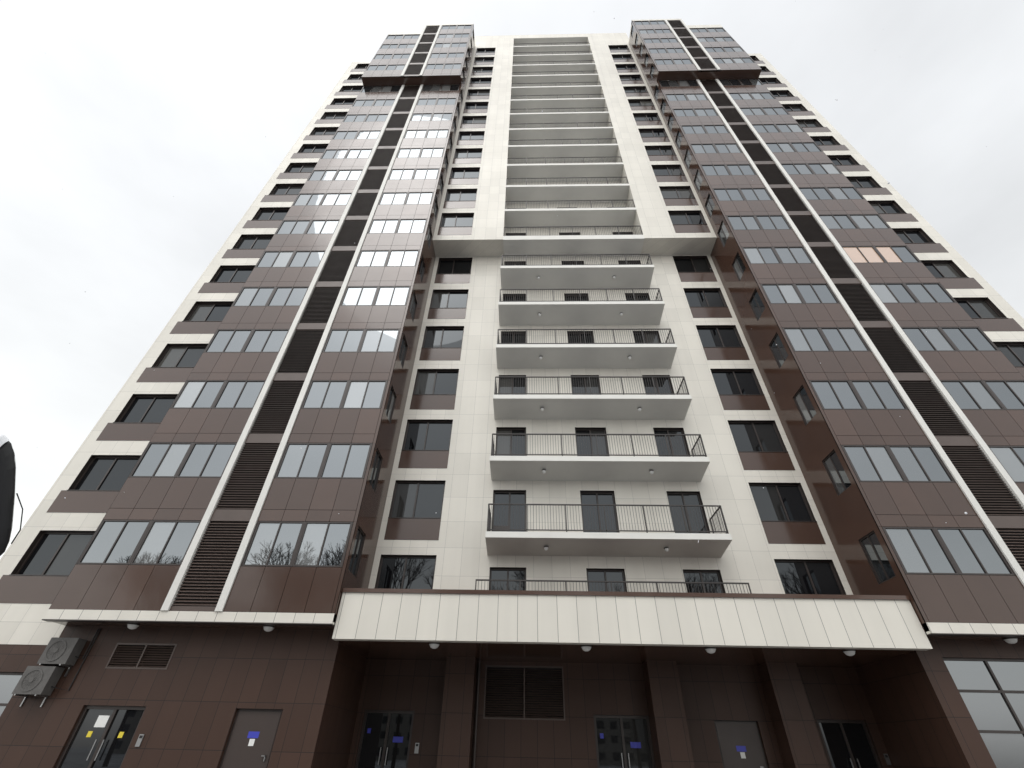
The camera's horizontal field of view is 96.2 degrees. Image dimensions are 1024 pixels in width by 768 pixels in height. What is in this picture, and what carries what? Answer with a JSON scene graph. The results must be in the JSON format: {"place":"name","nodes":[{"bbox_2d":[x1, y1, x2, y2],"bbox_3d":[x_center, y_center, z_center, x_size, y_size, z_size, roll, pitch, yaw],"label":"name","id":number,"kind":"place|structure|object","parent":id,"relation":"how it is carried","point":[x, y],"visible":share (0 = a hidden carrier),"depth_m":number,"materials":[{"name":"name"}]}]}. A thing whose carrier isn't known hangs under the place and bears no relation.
{"place":"outdoors","nodes":[
{"label":"outdoors","id":0,"kind":"place"},
{"bbox_2d":[0,434,22,555],"bbox_3d":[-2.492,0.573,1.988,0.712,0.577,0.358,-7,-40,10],"label":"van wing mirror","id":1,"kind":"object","parent":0,"point":[7,475],"visible":1,"depth_m":1.98,"materials":[{"name":"black plastic"}]},
{"bbox_2d":[0,623,366,767],"bbox_3d":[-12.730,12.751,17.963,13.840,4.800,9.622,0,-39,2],"label":"ground floor","id":2,"kind":"structure","parent":0,"point":[132,695],"depth_m":14.75,"materials":[{"name":"brown tile"}]},
{"bbox_2d":[0,23,474,644],"bbox_3d":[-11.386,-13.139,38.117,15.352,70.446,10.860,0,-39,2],"label":"building facade","id":3,"kind":"structure","parent":2,"relation":"on","point":[230,463],"depth_m":21.10,"materials":[{"name":"brown tile"}]},
{"bbox_2d":[0,0,1023,558],"label":"sky","id":4,"kind":"structure","parent":0,"point":[130,107],"materials":[{"name":"white"}]},
{"bbox_2d":[855,637,1023,767],"bbox_3d":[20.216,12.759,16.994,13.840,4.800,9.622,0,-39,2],"label":"ground floor","id":5,"kind":"structure","parent":0,"point":[950,704],"depth_m":14.69,"materials":[{"name":"brown tile"}]},
{"bbox_2d":[629,19,1023,640],"bbox_3d":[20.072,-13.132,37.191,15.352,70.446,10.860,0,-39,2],"label":"building facade","id":6,"kind":"structure","parent":5,"relation":"on","point":[859,279],"depth_m":23.03,"materials":[{"name":"brown tile"}]},
{"label":"ground","id":7,"kind":"structure","parent":0,"visible":0},
{"bbox_2d":[332,34,932,767],"bbox_3d":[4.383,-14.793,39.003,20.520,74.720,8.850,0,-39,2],"label":"facade","id":8,"kind":"structure","parent":7,"relation":"on","point":[508,674],"depth_m":17.79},
{"bbox_2d":[368,35,513,589],"bbox_3d":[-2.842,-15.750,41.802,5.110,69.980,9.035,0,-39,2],"label":"wall","id":9,"kind":"structure","parent":8,"relation":"attached to","point":[433,530],"depth_m":25.50,"materials":[{"name":"white paint"}]},
{"bbox_2d":[475,42,751,592],"bbox_3d":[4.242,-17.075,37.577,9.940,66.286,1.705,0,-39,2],"label":"balcony railings","id":10,"kind":"object","parent":8,"relation":"attached to","point":[597,454],"visible":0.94,"depth_m":23.11,"materials":[{"name":"metal"}]},
{"bbox_2d":[587,33,852,594],"bbox_3d":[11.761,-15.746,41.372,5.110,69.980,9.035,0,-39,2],"label":"wall","id":11,"kind":"structure","parent":8,"relation":"attached to","point":[780,543],"depth_m":25.17,"materials":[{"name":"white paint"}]}
]}

